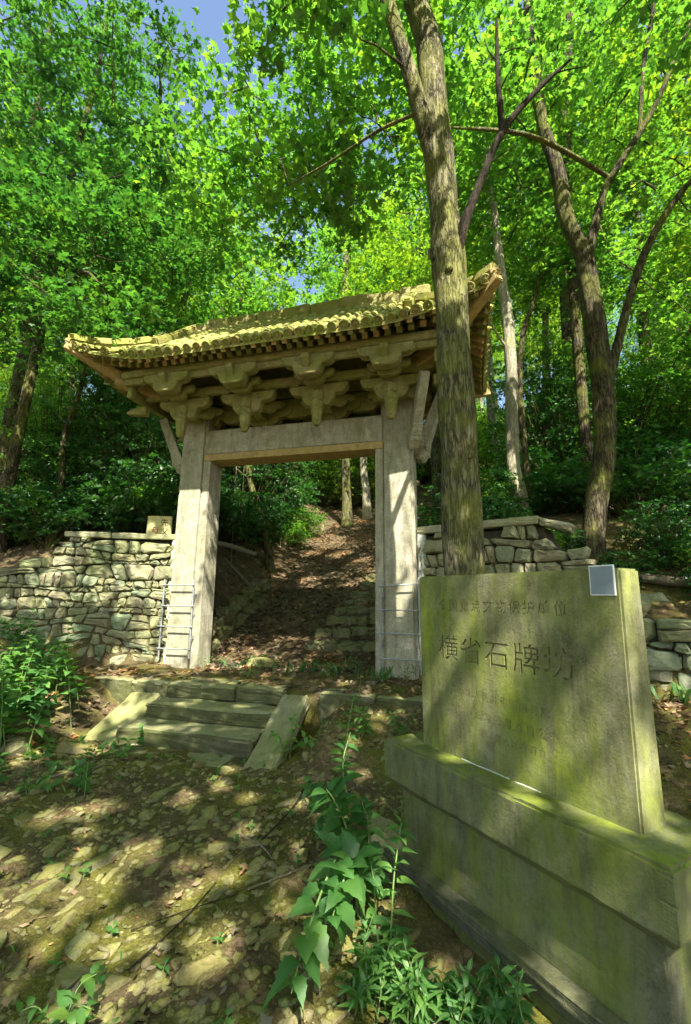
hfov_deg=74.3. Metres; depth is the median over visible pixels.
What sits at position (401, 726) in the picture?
leafy plant
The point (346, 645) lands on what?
rough steps
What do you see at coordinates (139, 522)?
shrub
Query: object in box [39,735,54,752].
leafy plant
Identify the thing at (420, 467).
shrub
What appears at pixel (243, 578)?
fallen log
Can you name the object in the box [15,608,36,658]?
leafy plant
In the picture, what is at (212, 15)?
sky
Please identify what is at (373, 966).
leafy plant
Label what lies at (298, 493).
shrub
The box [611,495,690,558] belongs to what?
shrub
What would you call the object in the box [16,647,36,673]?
leafy plant
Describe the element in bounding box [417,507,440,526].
shrub
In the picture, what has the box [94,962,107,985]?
leafy plant
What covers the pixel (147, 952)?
twig
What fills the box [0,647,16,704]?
leafy plant
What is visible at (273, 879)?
twig
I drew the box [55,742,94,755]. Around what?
boulder
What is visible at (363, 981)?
leafy plant
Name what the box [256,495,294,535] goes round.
shrub
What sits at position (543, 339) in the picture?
tree
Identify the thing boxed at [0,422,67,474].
shrub
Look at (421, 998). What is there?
leafy plant
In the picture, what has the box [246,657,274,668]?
boulder
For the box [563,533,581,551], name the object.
shrub
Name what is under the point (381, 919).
leafy plant
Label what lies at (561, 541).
shrub
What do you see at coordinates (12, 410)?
maple tree
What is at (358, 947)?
leafy plant
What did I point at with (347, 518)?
tree
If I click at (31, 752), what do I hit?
leafy plant
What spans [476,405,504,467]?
shrub
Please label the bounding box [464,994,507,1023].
leafy plant
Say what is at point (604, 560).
shrub
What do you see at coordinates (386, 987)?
leafy plant
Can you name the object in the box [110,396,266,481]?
shrub
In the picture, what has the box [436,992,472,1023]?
leafy plant
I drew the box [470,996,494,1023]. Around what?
leafy plant
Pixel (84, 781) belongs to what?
leafy plant
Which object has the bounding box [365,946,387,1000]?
leafy plant
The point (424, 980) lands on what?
leafy plant
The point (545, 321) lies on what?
woodland tree
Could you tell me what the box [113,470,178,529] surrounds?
shrub
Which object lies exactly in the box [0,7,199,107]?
maple tree
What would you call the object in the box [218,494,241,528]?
shrub
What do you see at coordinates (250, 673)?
leafy plant
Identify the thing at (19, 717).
boulder
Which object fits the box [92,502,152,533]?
shrub
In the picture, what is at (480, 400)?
woodland tree
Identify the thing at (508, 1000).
leafy plant
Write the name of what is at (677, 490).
shrub
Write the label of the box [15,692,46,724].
leafy plant
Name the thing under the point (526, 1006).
leafy plant
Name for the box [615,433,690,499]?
shrub
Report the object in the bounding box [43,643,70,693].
leafy plant
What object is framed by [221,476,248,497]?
shrub
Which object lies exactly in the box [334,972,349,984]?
leafy plant
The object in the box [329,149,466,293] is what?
woodland tree
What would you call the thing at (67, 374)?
woodland tree
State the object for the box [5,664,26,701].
leafy plant
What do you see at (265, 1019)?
star leaf litter
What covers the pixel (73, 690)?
leafy plant
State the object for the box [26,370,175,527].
shrub
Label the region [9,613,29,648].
leafy plant
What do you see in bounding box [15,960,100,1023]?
leafy plant
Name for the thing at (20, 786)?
leafy plant
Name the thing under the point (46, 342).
woodland tree
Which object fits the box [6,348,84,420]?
woodland tree
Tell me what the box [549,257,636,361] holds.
woodland tree
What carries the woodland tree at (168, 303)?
on the ground at (144, 863)
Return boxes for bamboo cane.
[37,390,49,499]
[230,466,236,563]
[239,465,244,541]
[280,468,289,546]
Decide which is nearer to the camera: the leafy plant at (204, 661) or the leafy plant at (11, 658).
the leafy plant at (11, 658)
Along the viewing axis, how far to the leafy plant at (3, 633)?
6.54 m
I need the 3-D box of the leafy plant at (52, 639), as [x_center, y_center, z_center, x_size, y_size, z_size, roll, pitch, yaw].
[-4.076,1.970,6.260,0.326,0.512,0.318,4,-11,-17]
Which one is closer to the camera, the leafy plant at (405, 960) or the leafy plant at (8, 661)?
the leafy plant at (405, 960)
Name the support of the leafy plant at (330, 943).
on the ground at (144, 863)
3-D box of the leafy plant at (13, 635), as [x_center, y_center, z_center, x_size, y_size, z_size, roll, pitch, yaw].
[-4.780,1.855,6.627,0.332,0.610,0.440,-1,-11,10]
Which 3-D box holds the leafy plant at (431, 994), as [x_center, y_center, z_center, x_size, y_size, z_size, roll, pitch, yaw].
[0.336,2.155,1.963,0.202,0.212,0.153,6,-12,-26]
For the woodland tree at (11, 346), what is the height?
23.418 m
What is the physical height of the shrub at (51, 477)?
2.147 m
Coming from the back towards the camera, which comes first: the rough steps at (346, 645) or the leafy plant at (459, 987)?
the rough steps at (346, 645)
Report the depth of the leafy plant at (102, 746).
4.44 m
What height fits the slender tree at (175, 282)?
10.503 m
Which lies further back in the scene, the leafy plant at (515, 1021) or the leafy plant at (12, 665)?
the leafy plant at (12, 665)
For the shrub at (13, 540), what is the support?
on the ground at (144, 863)
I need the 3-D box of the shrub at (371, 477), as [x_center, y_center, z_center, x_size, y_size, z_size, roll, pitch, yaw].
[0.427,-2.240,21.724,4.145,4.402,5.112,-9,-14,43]
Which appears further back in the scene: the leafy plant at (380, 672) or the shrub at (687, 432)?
the shrub at (687, 432)
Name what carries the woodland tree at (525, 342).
on the ground at (144, 863)
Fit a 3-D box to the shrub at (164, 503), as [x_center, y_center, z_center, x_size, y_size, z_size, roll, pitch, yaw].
[-3.624,-0.218,9.933,2.527,2.050,2.641,-1,-11,11]
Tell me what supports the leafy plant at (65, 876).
on the ground at (144, 863)
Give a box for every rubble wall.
[0,531,174,664]
[417,516,690,696]
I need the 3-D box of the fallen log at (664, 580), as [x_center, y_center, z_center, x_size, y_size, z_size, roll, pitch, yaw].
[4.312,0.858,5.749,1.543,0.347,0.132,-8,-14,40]
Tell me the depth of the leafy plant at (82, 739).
4.72 m
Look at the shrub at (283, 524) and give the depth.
13.11 m
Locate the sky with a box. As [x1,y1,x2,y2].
[0,0,690,425]
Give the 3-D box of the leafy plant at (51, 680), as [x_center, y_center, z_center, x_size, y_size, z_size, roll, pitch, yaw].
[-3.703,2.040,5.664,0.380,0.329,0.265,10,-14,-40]
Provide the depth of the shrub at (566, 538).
6.79 m
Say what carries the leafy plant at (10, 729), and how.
on the ground at (144, 863)
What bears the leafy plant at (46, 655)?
on the ground at (144, 863)
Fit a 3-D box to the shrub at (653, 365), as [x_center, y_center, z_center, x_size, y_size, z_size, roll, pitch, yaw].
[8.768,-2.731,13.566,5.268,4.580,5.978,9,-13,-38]
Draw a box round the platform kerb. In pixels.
[95,675,422,722]
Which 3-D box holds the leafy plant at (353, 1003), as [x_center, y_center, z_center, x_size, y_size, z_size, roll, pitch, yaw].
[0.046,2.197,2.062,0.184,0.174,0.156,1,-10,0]
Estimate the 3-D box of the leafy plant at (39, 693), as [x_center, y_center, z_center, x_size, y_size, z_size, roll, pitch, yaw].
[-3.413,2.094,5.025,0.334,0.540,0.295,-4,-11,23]
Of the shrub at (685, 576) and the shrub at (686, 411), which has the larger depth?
the shrub at (686, 411)
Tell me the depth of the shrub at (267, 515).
12.08 m
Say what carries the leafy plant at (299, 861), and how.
on the ground at (144, 863)
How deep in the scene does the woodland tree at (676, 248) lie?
14.32 m
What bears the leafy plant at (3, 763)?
on the ground at (144, 863)
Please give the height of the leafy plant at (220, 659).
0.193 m
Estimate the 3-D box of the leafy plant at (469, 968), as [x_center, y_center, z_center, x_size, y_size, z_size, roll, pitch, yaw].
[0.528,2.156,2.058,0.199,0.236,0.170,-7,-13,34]
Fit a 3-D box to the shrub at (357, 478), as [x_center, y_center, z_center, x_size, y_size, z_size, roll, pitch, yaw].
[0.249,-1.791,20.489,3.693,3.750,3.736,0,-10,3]
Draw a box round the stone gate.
[63,262,502,679]
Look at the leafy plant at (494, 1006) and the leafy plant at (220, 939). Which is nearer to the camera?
the leafy plant at (494, 1006)
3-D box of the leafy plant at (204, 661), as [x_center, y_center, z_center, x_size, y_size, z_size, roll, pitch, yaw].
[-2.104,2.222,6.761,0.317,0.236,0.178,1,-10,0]
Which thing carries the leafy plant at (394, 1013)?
on the ground at (144, 863)
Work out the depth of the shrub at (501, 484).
9.85 m
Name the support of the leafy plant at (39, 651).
on the ground at (144, 863)
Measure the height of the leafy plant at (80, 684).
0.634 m
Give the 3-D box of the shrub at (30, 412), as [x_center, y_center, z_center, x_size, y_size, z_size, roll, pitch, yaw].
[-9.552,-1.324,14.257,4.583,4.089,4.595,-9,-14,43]
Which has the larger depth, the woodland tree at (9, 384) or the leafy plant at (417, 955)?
the woodland tree at (9, 384)
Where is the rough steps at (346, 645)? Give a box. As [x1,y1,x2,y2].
[304,574,374,651]
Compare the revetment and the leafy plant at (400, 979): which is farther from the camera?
the revetment
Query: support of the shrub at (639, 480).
on the ground at (144, 863)
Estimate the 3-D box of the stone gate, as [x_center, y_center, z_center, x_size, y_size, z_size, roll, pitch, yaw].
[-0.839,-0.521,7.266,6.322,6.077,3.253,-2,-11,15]
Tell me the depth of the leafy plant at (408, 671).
5.72 m
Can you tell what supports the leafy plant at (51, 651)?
on the ground at (144, 863)
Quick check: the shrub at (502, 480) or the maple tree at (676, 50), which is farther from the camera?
the shrub at (502, 480)
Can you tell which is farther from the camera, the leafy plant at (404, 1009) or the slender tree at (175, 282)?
the slender tree at (175, 282)
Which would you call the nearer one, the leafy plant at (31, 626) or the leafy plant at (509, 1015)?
the leafy plant at (509, 1015)
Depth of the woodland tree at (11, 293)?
13.45 m
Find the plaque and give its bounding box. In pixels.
[588,565,616,595]
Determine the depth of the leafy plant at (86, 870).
2.75 m
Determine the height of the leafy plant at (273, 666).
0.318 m
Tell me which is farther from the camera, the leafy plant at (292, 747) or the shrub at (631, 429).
the shrub at (631, 429)
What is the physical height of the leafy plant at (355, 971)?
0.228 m
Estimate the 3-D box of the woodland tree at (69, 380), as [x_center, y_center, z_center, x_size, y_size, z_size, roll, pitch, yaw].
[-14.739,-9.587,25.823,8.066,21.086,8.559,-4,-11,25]
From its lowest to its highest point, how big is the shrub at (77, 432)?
4.700 m
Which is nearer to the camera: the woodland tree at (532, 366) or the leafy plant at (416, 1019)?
the leafy plant at (416, 1019)
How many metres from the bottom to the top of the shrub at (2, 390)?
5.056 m
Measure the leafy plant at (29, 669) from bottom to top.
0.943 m
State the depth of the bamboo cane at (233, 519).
10.88 m
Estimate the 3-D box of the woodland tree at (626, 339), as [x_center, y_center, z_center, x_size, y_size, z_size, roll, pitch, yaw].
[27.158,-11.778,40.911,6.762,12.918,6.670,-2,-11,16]
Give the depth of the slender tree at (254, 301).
13.13 m
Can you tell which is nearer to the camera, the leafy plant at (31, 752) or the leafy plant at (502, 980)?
the leafy plant at (502, 980)
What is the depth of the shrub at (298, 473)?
21.14 m
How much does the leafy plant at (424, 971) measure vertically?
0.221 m
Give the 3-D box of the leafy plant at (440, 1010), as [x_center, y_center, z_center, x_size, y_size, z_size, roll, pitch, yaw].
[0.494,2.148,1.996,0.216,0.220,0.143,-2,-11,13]
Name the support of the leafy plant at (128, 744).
on the ground at (144, 863)
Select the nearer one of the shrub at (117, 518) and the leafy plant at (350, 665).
the leafy plant at (350, 665)
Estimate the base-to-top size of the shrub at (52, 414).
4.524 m
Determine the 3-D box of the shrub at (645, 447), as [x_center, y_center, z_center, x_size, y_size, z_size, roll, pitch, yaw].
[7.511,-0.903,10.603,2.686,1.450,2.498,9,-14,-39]
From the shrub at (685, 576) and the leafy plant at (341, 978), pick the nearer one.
the leafy plant at (341, 978)
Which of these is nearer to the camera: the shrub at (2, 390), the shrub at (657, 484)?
the shrub at (657, 484)
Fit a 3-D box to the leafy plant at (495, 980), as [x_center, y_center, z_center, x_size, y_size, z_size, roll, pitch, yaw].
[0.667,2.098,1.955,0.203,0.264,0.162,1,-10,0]
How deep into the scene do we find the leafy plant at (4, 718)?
4.53 m
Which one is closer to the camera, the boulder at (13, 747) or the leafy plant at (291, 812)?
the leafy plant at (291, 812)
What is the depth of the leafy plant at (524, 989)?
1.88 m
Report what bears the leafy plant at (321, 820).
on the ground at (144, 863)
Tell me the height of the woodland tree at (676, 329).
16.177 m
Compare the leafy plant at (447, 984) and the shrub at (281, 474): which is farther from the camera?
the shrub at (281, 474)
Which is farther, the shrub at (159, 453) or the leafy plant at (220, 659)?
the shrub at (159, 453)
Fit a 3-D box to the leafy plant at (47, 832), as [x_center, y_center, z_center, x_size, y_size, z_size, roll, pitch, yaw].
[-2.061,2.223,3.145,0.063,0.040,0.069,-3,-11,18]
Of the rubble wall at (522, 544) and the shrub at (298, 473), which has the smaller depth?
the rubble wall at (522, 544)
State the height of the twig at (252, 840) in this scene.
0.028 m
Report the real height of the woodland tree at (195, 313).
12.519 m
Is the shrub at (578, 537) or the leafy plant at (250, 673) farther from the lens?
the shrub at (578, 537)
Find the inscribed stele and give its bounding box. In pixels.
[383,568,690,1023]
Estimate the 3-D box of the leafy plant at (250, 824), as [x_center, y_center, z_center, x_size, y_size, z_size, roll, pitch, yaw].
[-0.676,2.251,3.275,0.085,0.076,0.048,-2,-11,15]
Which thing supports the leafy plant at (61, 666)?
on the ground at (144, 863)
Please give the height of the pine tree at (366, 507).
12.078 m
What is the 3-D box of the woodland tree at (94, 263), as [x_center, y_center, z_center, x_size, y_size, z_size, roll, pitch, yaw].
[-8.841,-7.815,17.596,6.722,17.516,7.133,8,-13,-33]
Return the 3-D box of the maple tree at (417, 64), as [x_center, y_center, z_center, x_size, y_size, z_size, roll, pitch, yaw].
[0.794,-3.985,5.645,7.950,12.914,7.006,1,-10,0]
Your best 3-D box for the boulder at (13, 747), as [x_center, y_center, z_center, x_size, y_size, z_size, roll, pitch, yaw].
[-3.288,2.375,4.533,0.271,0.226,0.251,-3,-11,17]
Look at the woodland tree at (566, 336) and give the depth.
13.16 m
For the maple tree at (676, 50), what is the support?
on the ground at (144, 863)
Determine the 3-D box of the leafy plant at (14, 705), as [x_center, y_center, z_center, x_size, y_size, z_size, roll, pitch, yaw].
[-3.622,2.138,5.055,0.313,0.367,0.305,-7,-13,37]
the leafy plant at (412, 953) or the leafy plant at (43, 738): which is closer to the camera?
the leafy plant at (412, 953)
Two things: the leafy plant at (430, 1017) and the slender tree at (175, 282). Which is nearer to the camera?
the leafy plant at (430, 1017)
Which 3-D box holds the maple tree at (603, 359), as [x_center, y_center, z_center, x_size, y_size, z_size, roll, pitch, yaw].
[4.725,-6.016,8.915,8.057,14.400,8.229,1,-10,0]
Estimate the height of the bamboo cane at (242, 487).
4.539 m
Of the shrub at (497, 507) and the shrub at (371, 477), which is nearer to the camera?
the shrub at (497, 507)
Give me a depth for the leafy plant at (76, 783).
3.76 m
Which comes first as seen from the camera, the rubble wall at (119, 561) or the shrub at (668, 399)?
the rubble wall at (119, 561)
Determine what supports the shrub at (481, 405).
on the ground at (144, 863)
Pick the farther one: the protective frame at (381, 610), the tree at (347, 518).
the tree at (347, 518)
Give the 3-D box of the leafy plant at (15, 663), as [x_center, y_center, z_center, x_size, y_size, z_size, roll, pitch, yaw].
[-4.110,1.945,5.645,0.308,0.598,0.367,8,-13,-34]
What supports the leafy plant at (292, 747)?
on the ground at (144, 863)
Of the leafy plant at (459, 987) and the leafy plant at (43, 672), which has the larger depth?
the leafy plant at (43, 672)
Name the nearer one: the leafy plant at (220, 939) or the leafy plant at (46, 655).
the leafy plant at (220, 939)
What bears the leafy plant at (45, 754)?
on the ground at (144, 863)
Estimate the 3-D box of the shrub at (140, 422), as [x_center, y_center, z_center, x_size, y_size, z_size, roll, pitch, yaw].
[-5.092,-1.484,11.724,4.403,4.220,4.139,2,-11,-8]
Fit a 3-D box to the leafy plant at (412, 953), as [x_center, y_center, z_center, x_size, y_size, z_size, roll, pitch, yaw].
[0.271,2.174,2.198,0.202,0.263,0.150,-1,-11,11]
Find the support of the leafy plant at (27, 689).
on the ground at (144, 863)
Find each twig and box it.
[38,761,116,779]
[127,881,216,971]
[131,894,237,930]
[241,834,271,858]
[248,856,336,889]
[261,790,303,839]
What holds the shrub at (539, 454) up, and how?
on the ground at (144, 863)
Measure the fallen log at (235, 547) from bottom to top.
0.331 m
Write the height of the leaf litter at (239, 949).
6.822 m
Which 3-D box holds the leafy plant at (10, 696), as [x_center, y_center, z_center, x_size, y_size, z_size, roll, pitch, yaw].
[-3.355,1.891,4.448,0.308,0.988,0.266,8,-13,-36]
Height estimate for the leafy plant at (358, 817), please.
0.858 m
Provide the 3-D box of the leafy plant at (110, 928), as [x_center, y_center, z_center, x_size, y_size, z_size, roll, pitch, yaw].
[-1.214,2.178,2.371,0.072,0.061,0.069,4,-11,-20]
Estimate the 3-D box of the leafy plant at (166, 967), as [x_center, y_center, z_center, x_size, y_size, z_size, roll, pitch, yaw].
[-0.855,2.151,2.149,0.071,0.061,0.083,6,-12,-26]
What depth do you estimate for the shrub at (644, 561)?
6.10 m
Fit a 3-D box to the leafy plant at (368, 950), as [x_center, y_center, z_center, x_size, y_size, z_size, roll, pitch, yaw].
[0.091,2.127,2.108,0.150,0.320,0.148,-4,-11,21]
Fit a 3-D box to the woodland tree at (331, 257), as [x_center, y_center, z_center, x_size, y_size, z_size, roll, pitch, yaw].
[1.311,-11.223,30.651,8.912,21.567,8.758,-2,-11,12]
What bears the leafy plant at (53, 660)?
on the ground at (144, 863)
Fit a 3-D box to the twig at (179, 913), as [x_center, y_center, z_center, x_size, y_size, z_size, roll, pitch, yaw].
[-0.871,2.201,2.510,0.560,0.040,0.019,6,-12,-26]
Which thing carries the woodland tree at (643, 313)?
on the ground at (144, 863)
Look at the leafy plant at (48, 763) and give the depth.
4.11 m
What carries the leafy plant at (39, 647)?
on the ground at (144, 863)
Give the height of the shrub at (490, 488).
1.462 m
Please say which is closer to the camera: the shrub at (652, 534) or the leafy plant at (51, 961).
the leafy plant at (51, 961)
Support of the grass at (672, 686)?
on the ground at (144, 863)
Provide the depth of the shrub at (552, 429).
10.84 m
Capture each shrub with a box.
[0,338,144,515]
[0,371,78,483]
[0,385,79,492]
[0,404,83,488]
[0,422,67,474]
[0,481,110,549]
[0,492,85,547]
[15,456,115,531]
[16,425,70,486]
[19,388,108,472]
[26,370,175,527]
[32,375,165,484]
[44,380,229,519]
[76,455,179,532]
[90,494,153,533]
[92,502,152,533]
[105,448,245,533]
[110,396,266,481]
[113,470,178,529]
[121,434,228,474]
[122,506,167,533]
[139,425,245,485]
[179,447,323,508]
[218,490,275,554]
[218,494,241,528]
[220,487,243,503]
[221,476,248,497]
[221,486,281,543]
[232,462,307,493]
[244,490,298,530]
[247,510,292,547]
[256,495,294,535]
[259,472,310,524]
[267,465,305,504]
[273,517,315,547]
[280,461,311,478]
[282,460,337,496]
[285,512,326,537]
[286,504,327,538]
[290,479,325,511]
[309,460,341,504]
[310,460,369,491]
[311,457,374,506]
[315,457,374,509]
[367,457,417,497]
[416,409,485,478]
[416,412,481,482]
[416,460,429,483]
[417,465,539,525]
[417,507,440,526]
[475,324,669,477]
[476,346,641,498]
[476,402,497,449]
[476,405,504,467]
[477,413,503,462]
[477,427,488,468]
[478,444,521,483]
[481,473,504,497]
[482,482,537,506]
[482,495,535,531]
[482,500,533,519]
[499,444,627,505]
[522,464,614,515]
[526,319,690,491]
[530,379,661,433]
[536,424,690,518]
[538,420,669,497]
[550,525,587,550]
[554,535,568,551]
[556,531,577,547]
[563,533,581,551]
[597,549,627,567]
[600,549,676,586]
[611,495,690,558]
[615,331,690,435]
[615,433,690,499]
[615,440,688,489]
[626,358,690,457]
[633,356,690,436]
[636,534,690,568]
[640,450,690,514]
[642,352,689,431]
[656,466,690,516]
[663,426,690,476]
[668,567,690,599]
[669,545,690,580]
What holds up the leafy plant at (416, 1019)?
on the ground at (144, 863)
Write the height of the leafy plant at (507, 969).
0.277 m
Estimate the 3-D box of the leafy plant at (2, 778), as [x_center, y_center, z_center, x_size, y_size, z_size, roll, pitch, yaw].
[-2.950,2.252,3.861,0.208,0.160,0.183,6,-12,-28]
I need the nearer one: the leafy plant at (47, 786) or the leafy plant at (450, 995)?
the leafy plant at (450, 995)
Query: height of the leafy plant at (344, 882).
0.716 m
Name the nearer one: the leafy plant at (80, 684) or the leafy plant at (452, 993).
the leafy plant at (452, 993)
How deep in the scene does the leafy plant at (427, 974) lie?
2.11 m
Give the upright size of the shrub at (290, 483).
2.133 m
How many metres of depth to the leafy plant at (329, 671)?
6.17 m
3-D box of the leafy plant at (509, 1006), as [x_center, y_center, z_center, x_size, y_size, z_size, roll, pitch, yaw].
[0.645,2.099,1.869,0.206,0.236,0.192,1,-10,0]
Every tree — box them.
[0,0,183,484]
[0,0,279,553]
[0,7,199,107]
[0,80,75,360]
[0,171,127,392]
[0,213,56,389]
[0,291,63,404]
[0,341,66,410]
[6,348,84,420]
[8,276,162,508]
[16,172,162,411]
[39,271,133,402]
[43,208,215,486]
[44,84,203,413]
[77,151,275,337]
[83,192,211,333]
[129,0,632,575]
[163,232,309,574]
[164,195,308,330]
[272,176,418,527]
[295,290,324,304]
[296,265,373,303]
[300,204,404,493]
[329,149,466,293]
[332,255,419,519]
[334,145,524,523]
[378,0,690,564]
[383,11,578,515]
[406,175,549,479]
[455,0,688,498]
[460,0,686,424]
[465,206,614,513]
[478,303,520,410]
[490,200,628,399]
[492,328,504,407]
[496,277,556,395]
[496,298,585,388]
[525,0,690,423]
[533,0,690,127]
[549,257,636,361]
[550,293,619,367]
[574,0,690,299]
[598,118,690,348]
[613,316,678,379]
[618,263,688,364]
[629,158,690,332]
[676,127,690,189]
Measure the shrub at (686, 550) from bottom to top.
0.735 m
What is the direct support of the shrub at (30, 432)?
on the ground at (144, 863)
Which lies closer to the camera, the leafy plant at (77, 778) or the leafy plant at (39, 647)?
the leafy plant at (77, 778)
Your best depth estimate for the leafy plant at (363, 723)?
4.46 m
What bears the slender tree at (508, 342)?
on the ground at (144, 863)
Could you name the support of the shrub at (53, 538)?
on the ground at (144, 863)
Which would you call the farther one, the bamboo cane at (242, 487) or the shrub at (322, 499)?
the shrub at (322, 499)
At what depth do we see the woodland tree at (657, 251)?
19.30 m
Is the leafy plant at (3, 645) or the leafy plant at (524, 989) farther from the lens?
the leafy plant at (3, 645)
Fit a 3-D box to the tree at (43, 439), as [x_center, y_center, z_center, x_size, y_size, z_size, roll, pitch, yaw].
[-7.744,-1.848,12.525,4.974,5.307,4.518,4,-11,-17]
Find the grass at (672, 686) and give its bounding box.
[2,568,690,1023]
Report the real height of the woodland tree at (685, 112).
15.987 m
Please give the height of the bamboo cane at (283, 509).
2.681 m
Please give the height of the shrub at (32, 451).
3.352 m
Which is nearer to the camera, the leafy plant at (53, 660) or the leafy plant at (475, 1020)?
the leafy plant at (475, 1020)
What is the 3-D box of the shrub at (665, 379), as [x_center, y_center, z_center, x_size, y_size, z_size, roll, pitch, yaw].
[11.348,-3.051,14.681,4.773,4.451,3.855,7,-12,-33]
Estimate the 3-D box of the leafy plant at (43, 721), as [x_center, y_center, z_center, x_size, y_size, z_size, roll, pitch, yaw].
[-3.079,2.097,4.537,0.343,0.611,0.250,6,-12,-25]
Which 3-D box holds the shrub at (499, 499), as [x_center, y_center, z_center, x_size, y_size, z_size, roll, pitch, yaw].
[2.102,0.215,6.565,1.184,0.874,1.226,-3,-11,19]
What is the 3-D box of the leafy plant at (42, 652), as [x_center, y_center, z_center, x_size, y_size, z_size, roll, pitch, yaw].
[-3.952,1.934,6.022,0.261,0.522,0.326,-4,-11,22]
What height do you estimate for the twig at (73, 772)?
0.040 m
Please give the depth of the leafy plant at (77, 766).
4.06 m
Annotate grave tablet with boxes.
[146,516,172,541]
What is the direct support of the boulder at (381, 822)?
on the ground at (144, 863)
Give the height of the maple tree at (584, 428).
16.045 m
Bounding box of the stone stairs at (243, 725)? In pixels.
[84,677,309,770]
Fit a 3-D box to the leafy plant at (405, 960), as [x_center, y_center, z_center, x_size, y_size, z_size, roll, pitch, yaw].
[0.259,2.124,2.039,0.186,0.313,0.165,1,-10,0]
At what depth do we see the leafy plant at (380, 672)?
5.84 m
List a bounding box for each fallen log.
[217,541,256,555]
[224,557,268,603]
[638,572,690,587]
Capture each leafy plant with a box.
[0,616,17,657]
[0,636,7,663]
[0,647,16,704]
[0,654,19,745]
[0,655,10,703]
[0,679,21,739]
[0,690,26,745]
[0,700,11,721]
[0,752,13,770]
[0,766,9,781]
[1,647,20,697]
[1,703,18,739]
[2,619,29,651]
[4,630,32,663]
[5,645,27,678]
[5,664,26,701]
[8,650,40,733]
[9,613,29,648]
[9,635,38,694]
[9,640,25,674]
[10,637,35,660]
[10,690,27,709]
[13,778,38,794]
[14,683,37,708]
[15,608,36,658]
[15,690,56,754]
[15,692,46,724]
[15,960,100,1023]
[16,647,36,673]
[18,676,48,726]
[23,633,46,694]
[23,744,37,761]
[27,620,42,659]
[28,666,54,688]
[30,652,53,683]
[30,666,56,705]
[31,636,48,662]
[31,739,55,767]
[32,639,56,667]
[34,664,58,686]
[36,775,66,792]
[37,727,55,744]
[38,637,59,663]
[39,645,56,666]
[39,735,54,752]
[39,830,51,836]
[42,660,55,679]
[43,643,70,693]
[45,760,65,773]
[45,858,53,863]
[46,952,64,968]
[48,654,75,671]
[49,640,84,729]
[49,655,71,679]
[56,622,79,699]
[57,865,69,880]
[59,656,90,709]
[67,776,91,792]
[69,769,85,780]
[70,756,95,776]
[72,735,86,743]
[75,760,97,796]
[76,745,93,758]
[79,861,90,879]
[93,740,115,759]
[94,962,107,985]
[102,738,119,748]
[106,920,118,937]
[113,746,130,759]
[119,736,136,748]
[128,723,144,745]
[155,956,169,973]
[194,654,213,668]
[211,654,227,663]
[212,931,225,945]
[215,1006,232,1023]
[240,667,260,676]
[245,819,255,831]
[248,651,268,668]
[259,774,382,1023]
[263,651,283,671]
[269,713,316,760]
[278,664,297,673]
[286,808,294,817]
[291,854,302,866]
[299,694,362,835]
[318,662,339,675]
[322,732,394,887]
[328,935,334,948]
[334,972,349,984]
[336,963,380,1015]
[337,973,375,1021]
[342,650,360,669]
[342,908,382,978]
[344,953,381,982]
[348,940,379,973]
[350,673,373,738]
[351,928,380,1011]
[356,814,419,950]
[356,952,390,1020]
[359,946,389,1002]
[364,938,401,1004]
[365,892,371,901]
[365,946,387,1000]
[366,931,396,1018]
[366,938,402,1023]
[369,951,398,998]
[370,665,391,678]
[372,939,409,1006]
[376,965,419,1012]
[378,979,407,1023]
[380,955,409,1004]
[383,924,418,973]
[388,711,414,735]
[390,949,422,1023]
[390,970,432,1021]
[391,957,429,1022]
[392,932,416,972]
[393,983,427,1018]
[394,934,436,994]
[396,661,420,681]
[396,982,429,1023]
[399,986,434,1023]
[404,961,441,1018]
[404,977,436,1003]
[405,979,443,1023]
[407,959,434,998]
[412,963,443,995]
[428,970,456,1018]
[430,982,468,1017]
[433,978,482,1022]
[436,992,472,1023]
[438,971,468,1009]
[440,973,477,1011]
[441,957,484,1003]
[441,967,483,1023]
[446,970,495,1022]
[448,990,474,1023]
[461,996,486,1023]
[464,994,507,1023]
[468,969,501,1005]
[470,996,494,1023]
[475,991,512,1023]
[477,964,516,1022]
[483,989,516,1023]
[485,951,520,1000]
[487,964,530,1013]
[493,981,534,1023]
[497,973,533,1023]
[502,999,525,1023]
[503,981,538,1023]
[504,969,536,1023]
[514,1012,524,1023]
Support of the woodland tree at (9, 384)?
on the ground at (144, 863)
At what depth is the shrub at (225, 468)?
13.10 m
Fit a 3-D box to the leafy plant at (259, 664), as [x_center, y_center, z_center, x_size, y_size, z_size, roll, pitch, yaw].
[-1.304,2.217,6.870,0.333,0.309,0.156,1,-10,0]
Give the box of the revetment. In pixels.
[211,579,270,653]
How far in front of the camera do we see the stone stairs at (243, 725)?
5.08 m
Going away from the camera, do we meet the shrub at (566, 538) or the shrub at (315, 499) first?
the shrub at (566, 538)
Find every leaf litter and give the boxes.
[0,729,690,1023]
[1,491,690,1023]
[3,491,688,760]
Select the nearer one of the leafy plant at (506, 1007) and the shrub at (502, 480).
the leafy plant at (506, 1007)
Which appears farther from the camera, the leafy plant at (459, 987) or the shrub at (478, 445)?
the shrub at (478, 445)
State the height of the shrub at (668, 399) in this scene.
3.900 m
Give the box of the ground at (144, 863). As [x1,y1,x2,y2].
[0,463,690,1023]
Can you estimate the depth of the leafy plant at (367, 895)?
2.68 m
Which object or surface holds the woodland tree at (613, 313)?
on the ground at (144, 863)
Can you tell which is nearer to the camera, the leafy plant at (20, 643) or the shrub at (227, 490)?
the leafy plant at (20, 643)
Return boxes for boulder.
[0,737,29,758]
[3,708,34,729]
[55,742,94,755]
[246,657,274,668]
[367,815,402,861]
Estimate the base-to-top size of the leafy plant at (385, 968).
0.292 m
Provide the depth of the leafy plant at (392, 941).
2.10 m

